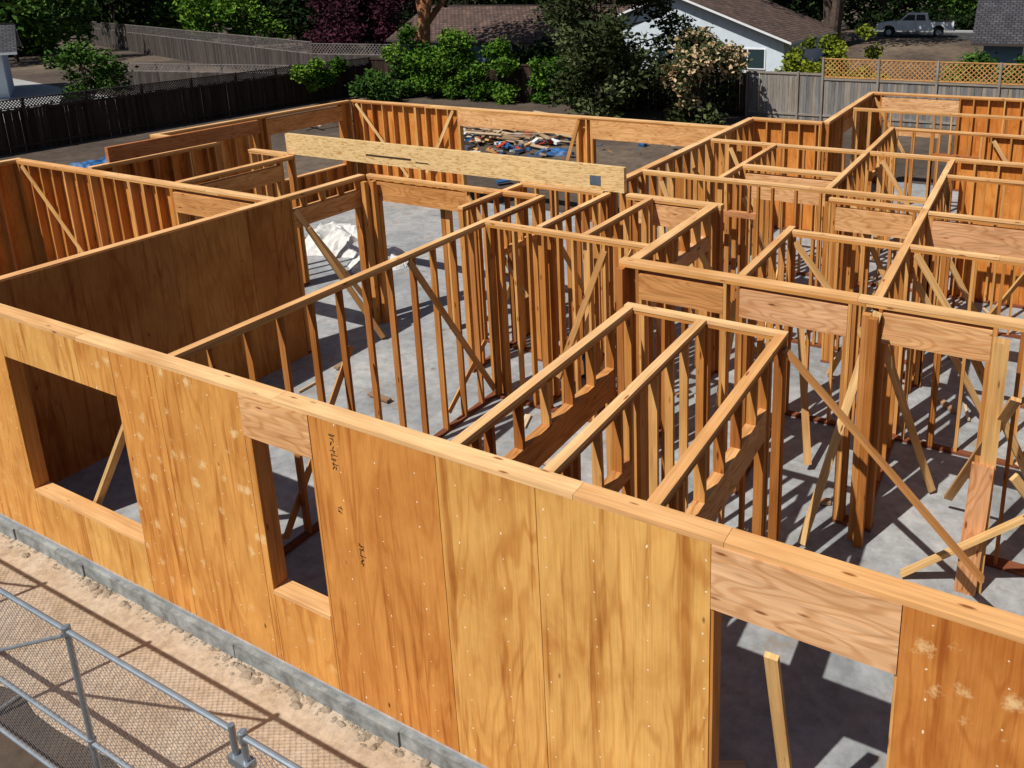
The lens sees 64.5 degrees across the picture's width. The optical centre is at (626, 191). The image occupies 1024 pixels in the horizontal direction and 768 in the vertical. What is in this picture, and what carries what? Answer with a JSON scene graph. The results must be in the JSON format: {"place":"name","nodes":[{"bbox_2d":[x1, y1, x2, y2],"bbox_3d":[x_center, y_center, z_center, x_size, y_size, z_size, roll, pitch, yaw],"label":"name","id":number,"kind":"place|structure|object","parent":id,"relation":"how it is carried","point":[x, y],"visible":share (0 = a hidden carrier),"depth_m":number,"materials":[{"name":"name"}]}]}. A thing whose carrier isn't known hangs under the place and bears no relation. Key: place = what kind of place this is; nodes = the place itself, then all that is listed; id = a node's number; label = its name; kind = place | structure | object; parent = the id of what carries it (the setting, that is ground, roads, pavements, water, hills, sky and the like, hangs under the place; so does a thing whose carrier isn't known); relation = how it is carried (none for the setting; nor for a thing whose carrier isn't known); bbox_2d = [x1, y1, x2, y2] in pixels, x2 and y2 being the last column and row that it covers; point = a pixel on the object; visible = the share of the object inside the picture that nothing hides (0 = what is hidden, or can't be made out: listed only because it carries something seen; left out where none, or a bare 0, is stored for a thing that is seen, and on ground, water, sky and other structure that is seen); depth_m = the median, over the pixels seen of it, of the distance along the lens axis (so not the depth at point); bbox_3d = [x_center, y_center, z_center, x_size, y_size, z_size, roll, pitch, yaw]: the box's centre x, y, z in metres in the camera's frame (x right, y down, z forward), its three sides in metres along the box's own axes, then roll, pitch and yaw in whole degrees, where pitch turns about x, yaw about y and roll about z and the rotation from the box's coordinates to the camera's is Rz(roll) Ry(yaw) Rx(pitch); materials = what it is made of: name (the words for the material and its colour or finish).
{"place":"outdoors","nodes":[
{"label":"outdoors","id":0,"kind":"place"},
{"bbox_2d":[0,23,21,98],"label":"neighbour garage","id":1,"kind":"structure","parent":0,"point":[10,42],"depth_m":48.01,"materials":[{"name":"paint"}]},
{"bbox_2d":[0,78,115,121],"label":"neighbour pavement","id":2,"kind":"structure","parent":0,"point":[23,88],"depth_m":50.90,"materials":[{"name":"concrete"}]},
{"bbox_2d":[0,532,439,767],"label":"path","id":3,"kind":"structure","parent":0,"point":[262,714],"depth_m":7.33,"materials":[{"name":"sand"}]},
{"bbox_2d":[400,43,571,61],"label":"walls","id":4,"kind":"structure","parent":0,"point":[477,49],"depth_m":57.42,"materials":[{"name":"blue"}]},
{"bbox_2d":[386,4,635,44],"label":"roof","id":5,"kind":"structure","parent":4,"relation":"on","point":[485,24],"depth_m":58.71,"materials":[{"name":"brown tile"}]},
{"bbox_2d":[0,0,1000,767],"bbox_3d":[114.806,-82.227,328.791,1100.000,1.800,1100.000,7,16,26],"label":"ground","id":6,"kind":"structure","parent":0,"point":[630,156],"depth_m":33.83,"materials":[{"name":"soil"}]},
{"bbox_2d":[8,0,71,55],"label":"broadleaf tree","id":7,"kind":"object","parent":6,"relation":"on","point":[31,43],"visible":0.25,"depth_m":79.61,"materials":[{"name":"green plant"}]},
{"bbox_2d":[0,0,106,61],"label":"broadleaf tree","id":8,"kind":"object","parent":6,"relation":"on","point":[21,15],"visible":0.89,"depth_m":72.42,"materials":[{"name":"green plant"}]},
{"bbox_2d":[69,155,106,167],"bbox_3d":[-18.353,-0.978,28.158,1.697,0.510,4.338,5,16,21],"label":"blue tarp","id":9,"kind":"object","parent":6,"relation":"on","point":[86,164],"visible":0.2,"depth_m":27.47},
{"bbox_2d":[39,40,138,103],"bbox_3d":[-26.351,-5.536,39.553,3.797,3.992,3.657,7,16,26],"label":"tree","id":10,"kind":"object","parent":6,"relation":"on","point":[102,71],"visible":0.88,"depth_m":38.94,"materials":[{"name":"green plant"}]},
{"bbox_2d":[41,0,161,30],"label":"broadleaf tree","id":11,"kind":"object","parent":6,"relation":"on","point":[122,9],"visible":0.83,"depth_m":84.97,"materials":[{"name":"green plant"}]},
{"bbox_2d":[65,2,176,42],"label":"broadleaf tree","id":12,"kind":"object","parent":6,"relation":"on","point":[95,18],"visible":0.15,"depth_m":97.95,"materials":[{"name":"green plant"}]},
{"bbox_2d":[0,587,302,767],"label":"temporary metal fence","id":13,"kind":"object","parent":6,"relation":"on","point":[238,757],"visible":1,"depth_m":5.85,"materials":[{"name":"metal"}]},
{"bbox_2d":[0,57,369,155],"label":"wooden fence","id":14,"kind":"object","parent":6,"relation":"on","point":[50,124],"visible":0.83,"depth_m":36.25,"materials":[{"name":"wood"}]},
{"bbox_2d":[287,55,349,92],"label":"climbing vine","id":15,"kind":"object","parent":14,"relation":"attached to","point":[301,74],"visible":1,"depth_m":43.76,"materials":[{"name":"green plant"}]},
{"bbox_2d":[107,62,290,90],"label":"wooden fence","id":16,"kind":"object","parent":6,"relation":"on","point":[152,76],"visible":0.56,"depth_m":49.61,"materials":[{"name":"grey wood"}]},
{"bbox_2d":[135,0,262,38],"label":"broadleaf tree","id":17,"kind":"object","parent":6,"relation":"on","point":[163,16],"visible":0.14,"depth_m":87.07,"materials":[{"name":"green plant"}]},
{"bbox_2d":[91,21,313,73],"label":"wooden fence","id":18,"kind":"object","parent":6,"relation":"on","point":[201,51],"visible":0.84,"depth_m":67.35,"materials":[{"name":"grey wood"}]},
{"bbox_2d":[2,535,431,767],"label":"rubble stones","id":19,"kind":"object","parent":6,"relation":"on","point":[248,672],"visible":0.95,"depth_m":7.41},
{"bbox_2d":[157,0,296,49],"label":"broadleaf tree","id":20,"kind":"object","parent":6,"relation":"on","point":[223,12],"visible":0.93,"depth_m":78.07,"materials":[{"name":"green plant"}]},
{"bbox_2d":[51,0,558,41],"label":"background hedge","id":21,"kind":"object","parent":6,"relation":"on","point":[251,32],"visible":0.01,"depth_m":102.68,"materials":[{"name":"green plant"}]},
{"bbox_2d":[249,0,399,42],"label":"broadleaf tree","id":22,"kind":"object","parent":6,"relation":"on","point":[264,2],"visible":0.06,"depth_m":92.34,"materials":[{"name":"purple plant"}]},
{"bbox_2d":[263,0,399,50],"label":"broadleaf tree","id":23,"kind":"object","parent":6,"relation":"on","point":[296,11],"visible":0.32,"depth_m":76.19,"materials":[{"name":"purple plant"}]},
{"bbox_2d":[299,0,394,54],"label":"purple leaf tree","id":24,"kind":"object","parent":6,"relation":"on","point":[342,30],"visible":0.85,"depth_m":63.03,"materials":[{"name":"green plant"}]},
{"bbox_2d":[311,43,397,70],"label":"wooden fence","id":25,"kind":"object","parent":6,"relation":"on","point":[326,58],"visible":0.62,"depth_m":51.80,"materials":[{"name":"grey wood"}]},
{"bbox_2d":[344,67,417,101],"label":"garden bush","id":26,"kind":"object","parent":6,"relation":"on","point":[374,84],"visible":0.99,"depth_m":43.76,"materials":[{"name":"green plant"}]},
{"bbox_2d":[367,0,416,55],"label":"purple leaf tree","id":27,"kind":"object","parent":6,"relation":"on","point":[393,6],"visible":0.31,"depth_m":63.87,"materials":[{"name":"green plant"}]},
{"bbox_2d":[354,0,494,45],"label":"pine tree","id":28,"kind":"object","parent":6,"relation":"on","point":[426,16],"visible":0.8,"depth_m":48.53,"materials":[{"name":"brown plant"}]},
{"bbox_2d":[380,21,520,104],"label":"ivy hedge","id":29,"kind":"object","parent":6,"relation":"on","point":[451,52],"visible":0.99,"depth_m":43.80,"materials":[{"name":"green plant"}]},
{"bbox_2d":[399,0,540,19],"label":"broadleaf tree","id":30,"kind":"object","parent":6,"relation":"on","point":[501,2],"visible":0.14,"depth_m":79.92,"materials":[{"name":"green plant"}]},
{"bbox_2d":[445,0,550,4],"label":"broadleaf tree","id":31,"kind":"object","parent":6,"relation":"on","point":[477,2],"visible":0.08,"depth_m":90.82,"materials":[{"name":"green plant"}]},
{"bbox_2d":[0,182,1023,767],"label":"concrete slab","id":32,"kind":"structure","parent":6,"relation":"on","point":[838,710],"depth_m":9.87,"materials":[{"name":"concrete"}]},
{"bbox_2d":[0,158,37,275],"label":"garage side wall","id":33,"kind":"structure","parent":32,"relation":"on","point":[17,251],"depth_m":16.08,"materials":[{"name":"orange wood"}]},
{"bbox_2d":[16,159,275,264],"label":"garage back wall","id":34,"kind":"structure","parent":32,"relation":"on","point":[72,210],"depth_m":15.04,"materials":[{"name":"orange wood"}]},
{"bbox_2d":[87,142,221,218],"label":"stud wall","id":35,"kind":"structure","parent":32,"relation":"on","point":[184,163],"depth_m":16.65,"materials":[{"name":"orange wood"}]},
{"bbox_2d":[104,120,266,195],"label":"wing header beam","id":36,"kind":"structure","parent":32,"relation":"on","point":[126,151],"depth_m":16.65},
{"bbox_2d":[0,174,373,483],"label":"garage partition wall","id":37,"kind":"structure","parent":32,"relation":"on","point":[170,290],"depth_m":11.22,"materials":[{"name":"brown wood"}]},
{"bbox_2d":[150,134,226,197],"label":"stud wall","id":38,"kind":"structure","parent":32,"relation":"on","point":[152,136],"depth_m":17.66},
{"bbox_2d":[0,517,476,767],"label":"foundation edge","id":39,"kind":"object","parent":32,"relation":"attached to","point":[375,724],"visible":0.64,"depth_m":7.50,"materials":[{"name":"concrete"}]},
{"bbox_2d":[175,155,309,285],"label":"stud wall","id":40,"kind":"structure","parent":32,"relation":"on","point":[254,179],"depth_m":15.36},
{"bbox_2d":[155,100,357,206],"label":"stud wall","id":41,"kind":"structure","parent":32,"relation":"on","point":[234,152],"depth_m":22.06,"materials":[{"name":"orange wood"}]},
{"bbox_2d":[248,148,309,278],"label":"stud wall","id":42,"kind":"structure","parent":32,"relation":"on","point":[254,152],"depth_m":16.55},
{"bbox_2d":[305,221,358,257],"bbox_3d":[-6.907,1.028,18.935,1.956,0.587,1.400,2,15,9],"label":"white plastic sheet","id":43,"kind":"object","parent":32,"relation":"on","point":[340,240],"visible":0.71,"depth_m":18.51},
{"bbox_2d":[168,195,545,555],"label":"stud wall","id":44,"kind":"structure","parent":32,"relation":"on","point":[211,342],"depth_m":10.00,"materials":[{"name":"wood"}]},
{"bbox_2d":[347,247,416,273],"bbox_3d":[-5.415,1.476,17.686,1.404,0.312,0.975,-9,17,-28],"label":"white plastic sheet","id":45,"kind":"object","parent":32,"relation":"on","point":[354,265],"visible":0.41,"depth_m":17.63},
{"bbox_2d":[366,173,538,351],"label":"stud wall","id":46,"kind":"structure","parent":32,"relation":"on","point":[453,199],"depth_m":13.61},
{"bbox_2d":[458,183,529,372],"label":"stud wall","id":47,"kind":"structure","parent":32,"relation":"on","point":[482,201],"depth_m":12.68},
{"bbox_2d":[0,303,1023,767],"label":"front wall framing","id":48,"kind":"object","parent":32,"relation":"on","point":[832,605],"visible":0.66,"depth_m":5.06,"materials":[{"name":"wood"}]},
{"bbox_2d":[0,317,1023,767],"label":"plywood sheathing","id":49,"kind":"object","parent":48,"relation":"attached to","point":[488,619],"visible":1,"depth_m":6.05,"materials":[{"name":"brown"}]},
{"bbox_2d":[451,306,632,475],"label":"stud wall","id":50,"kind":"structure","parent":32,"relation":"on","point":[545,440],"depth_m":7.22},
{"bbox_2d":[351,99,735,237],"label":"back wall","id":51,"kind":"structure","parent":32,"relation":"on","point":[434,126],"depth_m":21.70,"materials":[{"name":"orange wood"}]},
{"bbox_2d":[93,167,1023,767],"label":"temporary braces","id":52,"kind":"object","parent":32,"relation":"on","point":[969,549],"visible":0.62,"depth_m":8.44,"materials":[{"name":"wood"}]},
{"bbox_2d":[520,181,605,348],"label":"stud wall","id":53,"kind":"structure","parent":32,"relation":"on","point":[565,189],"depth_m":13.31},
{"bbox_2d":[285,133,626,192],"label":"long strand beam","id":54,"kind":"structure","parent":53,"relation":"on","point":[543,171],"depth_m":14.01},
{"bbox_2d":[366,154,600,185],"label":"beam strap plates","id":55,"kind":"object","parent":54,"relation":"attached to","point":[595,180],"visible":1,"depth_m":12.91,"materials":[{"name":"metal"}]},
{"bbox_2d":[485,220,648,421],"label":"stud wall","id":56,"kind":"structure","parent":32,"relation":"on","point":[574,238],"depth_m":11.20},
{"bbox_2d":[536,192,610,402],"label":"stud wall","id":57,"kind":"structure","parent":32,"relation":"on","point":[604,200],"depth_m":11.84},
{"bbox_2d":[582,198,653,414],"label":"stud wall","id":58,"kind":"structure","parent":32,"relation":"on","point":[645,206],"depth_m":11.49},
{"bbox_2d":[543,319,705,510],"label":"stud wall","id":59,"kind":"structure","parent":32,"relation":"on","point":[622,412],"depth_m":6.86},
{"bbox_2d":[297,272,1018,767],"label":"lumber offcuts","id":60,"kind":"object","parent":32,"relation":"on","point":[823,502],"visible":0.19,"depth_m":11.39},
{"bbox_2d":[630,204,717,437],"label":"stud wall","id":61,"kind":"structure","parent":32,"relation":"on","point":[701,224],"depth_m":10.98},
{"bbox_2d":[626,193,723,372],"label":"stud wall","id":62,"kind":"structure","parent":32,"relation":"on","point":[671,212],"depth_m":12.38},
{"bbox_2d":[606,117,752,337],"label":"stud wall","id":63,"kind":"structure","parent":32,"relation":"on","point":[678,161],"depth_m":16.31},
{"bbox_2d":[624,302,788,541],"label":"stud wall","id":64,"kind":"structure","parent":32,"relation":"on","point":[726,327],"depth_m":8.11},
{"bbox_2d":[647,334,785,540],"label":"stud wall","id":65,"kind":"structure","parent":32,"relation":"on","point":[749,442],"depth_m":6.66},
{"bbox_2d":[717,144,776,302],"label":"stud wall","id":66,"kind":"structure","parent":32,"relation":"on","point":[755,158],"depth_m":14.94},
{"bbox_2d":[738,226,795,476],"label":"stud wall","id":67,"kind":"structure","parent":32,"relation":"on","point":[769,251],"depth_m":10.13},
{"bbox_2d":[641,169,926,363],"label":"stud wall","id":68,"kind":"structure","parent":32,"relation":"on","point":[748,214],"depth_m":13.34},
{"bbox_2d":[751,117,823,231],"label":"stud wall","id":69,"kind":"structure","parent":32,"relation":"on","point":[791,131],"depth_m":19.45,"materials":[{"name":"orange wood"}]},
{"bbox_2d":[737,163,840,273],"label":"stud wall","id":70,"kind":"structure","parent":32,"relation":"on","point":[807,198],"depth_m":14.35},
{"bbox_2d":[618,256,1023,576],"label":"bearing wall","id":71,"kind":"structure","parent":32,"relation":"on","point":[966,334],"depth_m":8.65,"materials":[{"name":"wood"}]},
{"bbox_2d":[823,92,873,227],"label":"stud wall","id":72,"kind":"structure","parent":32,"relation":"on","point":[837,125],"depth_m":20.48,"materials":[{"name":"orange wood"}]},
{"bbox_2d":[818,127,894,343],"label":"stud wall","id":73,"kind":"structure","parent":32,"relation":"on","point":[858,173],"depth_m":15.36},
{"bbox_2d":[710,138,1023,308],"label":"stud wall","id":74,"kind":"structure","parent":32,"relation":"on","point":[1006,170],"depth_m":15.12,"materials":[{"name":"orange wood"}]},
{"bbox_2d":[820,197,921,378],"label":"stud wall","id":75,"kind":"structure","parent":32,"relation":"on","point":[880,223],"depth_m":12.13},
{"bbox_2d":[785,229,1023,469],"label":"stud wall","id":76,"kind":"structure","parent":32,"relation":"on","point":[941,292],"depth_m":10.37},
{"bbox_2d":[873,159,954,495],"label":"stud wall","id":77,"kind":"structure","parent":32,"relation":"on","point":[895,283],"depth_m":10.42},
{"bbox_2d":[850,107,1023,220],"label":"stud wall","id":78,"kind":"structure","parent":32,"relation":"on","point":[902,112],"depth_m":20.23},
{"bbox_2d":[871,92,1023,191],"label":"wall","id":79,"kind":"structure","parent":32,"relation":"on","point":[982,105],"depth_m":22.78,"materials":[{"name":"orange wood"}]},
{"bbox_2d":[886,127,1023,242],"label":"stud wall","id":80,"kind":"structure","parent":32,"relation":"on","point":[1006,147],"depth_m":17.38,"materials":[{"name":"orange wood"}]},
{"bbox_2d":[914,211,1023,408],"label":"stud wall","id":81,"kind":"structure","parent":32,"relation":"on","point":[1004,241],"depth_m":11.27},
{"bbox_2d":[935,174,1023,338],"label":"stud wall","id":82,"kind":"structure","parent":32,"relation":"on","point":[966,179],"depth_m":13.60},
{"bbox_2d":[463,111,575,147],"bbox_3d":[-5.808,-3.080,34.920,7.563,0.705,11.651,-10,17,-31],"label":"lumber pile","id":83,"kind":"object","parent":6,"relation":"on","point":[493,133],"visible":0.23,"depth_m":32.21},
{"bbox_2d":[526,54,574,104],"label":"ivy hedge","id":84,"kind":"object","parent":6,"relation":"on","point":[542,72],"visible":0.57,"depth_m":42.14,"materials":[{"name":"green plant"}]},
{"bbox_2d":[534,148,568,155],"bbox_3d":[-2.708,-1.549,30.019,1.414,0.244,0.731,1,15,5],"label":"blue tarp","id":85,"kind":"object","parent":6,"relation":"on","point":[556,151],"visible":0.77,"depth_m":29.74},
{"bbox_2d":[367,57,748,115],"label":"hedge","id":86,"kind":"object","parent":6,"relation":"on","point":[520,78],"visible":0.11,"depth_m":42.70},
{"bbox_2d":[464,131,671,183],"bbox_3d":[-4.320,-1.775,30.859,11.168,0.377,9.818,-11,18,-33],"label":"site debris","id":87,"kind":"object","parent":6,"relation":"on","point":[470,146],"visible":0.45,"depth_m":30.85,"materials":[{"name":"multicoloured"}]},
{"bbox_2d":[506,34,647,85],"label":"garden bush","id":88,"kind":"object","parent":6,"relation":"on","point":[543,51],"visible":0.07,"depth_m":48.73,"materials":[{"name":"green plant"}]},
{"bbox_2d":[563,66,621,109],"bbox_3d":[-1.557,-5.079,40.085,3.631,2.868,2.379,7,16,26],"label":"garden bush","id":89,"kind":"object","parent":6,"relation":"on","point":[587,90],"visible":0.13,"depth_m":39.94,"materials":[{"name":"green plant"}]},
{"bbox_2d":[527,0,696,117],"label":"flowering shrub","id":90,"kind":"object","parent":6,"relation":"on","point":[600,60],"visible":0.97,"depth_m":36.02,"materials":[{"name":"green plant"}]},
{"bbox_2d":[654,23,754,125],"bbox_3d":[3.565,-5.036,35.997,4.414,5.105,5.034,7,16,26],"label":"flowering shrub","id":91,"kind":"object","parent":6,"relation":"on","point":[701,57],"visible":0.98,"depth_m":35.08,"materials":[{"name":"beige plant"}]},
{"bbox_2d":[603,0,826,80],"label":"walls","id":92,"kind":"structure","parent":6,"relation":"on","point":[724,28],"depth_m":49.47,"materials":[{"name":"paint"}]},
{"bbox_2d":[658,47,765,69],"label":"windows","id":93,"kind":"structure","parent":92,"relation":"attached to","point":[758,61],"depth_m":48.75,"materials":[{"name":"grey glass"}]},
{"bbox_2d":[612,0,841,44],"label":"roof","id":94,"kind":"structure","parent":92,"relation":"on","point":[780,22],"depth_m":52.00,"materials":[{"name":"brown tile"}]},
{"bbox_2d":[745,69,821,120],"bbox_3d":[7.202,-4.409,36.761,3.545,2.300,0.129,7,16,26],"label":"wooden fence","id":95,"kind":"object","parent":6,"relation":"on","point":[775,103],"visible":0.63,"depth_m":36.78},
{"bbox_2d":[768,0,847,20],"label":"broadleaf tree","id":96,"kind":"object","parent":6,"relation":"on","point":[813,9],"visible":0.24,"depth_m":66.89,"materials":[{"name":"green plant"}]},
{"bbox_2d":[774,22,892,89],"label":"yellow green shrub","id":97,"kind":"object","parent":6,"relation":"on","point":[795,62],"visible":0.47,"depth_m":46.00,"materials":[{"name":"green plant"}]},
{"bbox_2d":[823,0,844,40],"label":"oak tree","id":98,"kind":"object","parent":6,"relation":"on","point":[832,14],"visible":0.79,"depth_m":56.66,"materials":[{"name":"brown plant"}]},
{"bbox_2d":[801,0,921,26],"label":"broadleaf tree","id":99,"kind":"object","parent":6,"relation":"on","point":[850,6],"visible":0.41,"depth_m":82.97,"materials":[{"name":"green plant"}]},
{"bbox_2d":[795,0,964,24],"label":"background hedge","id":100,"kind":"object","parent":6,"relation":"on","point":[859,12],"visible":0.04,"depth_m":105.82,"materials":[{"name":"green plant"}]},
{"bbox_2d":[847,4,976,29],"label":"street hedge","id":101,"kind":"object","parent":6,"relation":"on","point":[963,22],"visible":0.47,"depth_m":70.00,"materials":[{"name":"green plant"}]},
{"bbox_2d":[819,57,1023,128],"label":"wooden fence","id":102,"kind":"object","parent":6,"relation":"on","point":[843,98],"visible":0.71,"depth_m":34.23,"materials":[{"name":"grey wood"}]},
{"bbox_2d":[901,0,977,19],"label":"broadleaf tree","id":103,"kind":"object","parent":6,"relation":"on","point":[955,6],"visible":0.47,"depth_m":74.34,"materials":[{"name":"green plant"}]},
{"bbox_2d":[940,47,1023,107],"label":"flowering bush","id":104,"kind":"object","parent":6,"relation":"on","point":[982,57],"visible":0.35,"depth_m":34.60,"materials":[{"name":"green plant"}]},
{"bbox_2d":[983,46,1022,75],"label":"walls","id":105,"kind":"structure","parent":6,"relation":"on","point":[1006,54],"depth_m":48.13,"materials":[{"name":"blue"}]},
{"bbox_2d":[971,0,1023,46],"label":"roof","id":106,"kind":"structure","parent":105,"relation":"on","point":[998,22],"depth_m":49.12,"materials":[{"name":"grey"}]},
{"bbox_2d":[843,31,972,39],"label":"street","id":107,"kind":"structure","parent":0,"point":[927,35],"depth_m":63.31,"materials":[{"name":"asphalt"}]},
{"bbox_2d":[875,12,954,37],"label":"pickup truck","id":108,"kind":"object","parent":107,"relation":"on","point":[909,21],"visible":0.99,"depth_m":61.13,"materials":[{"name":"white paint"}]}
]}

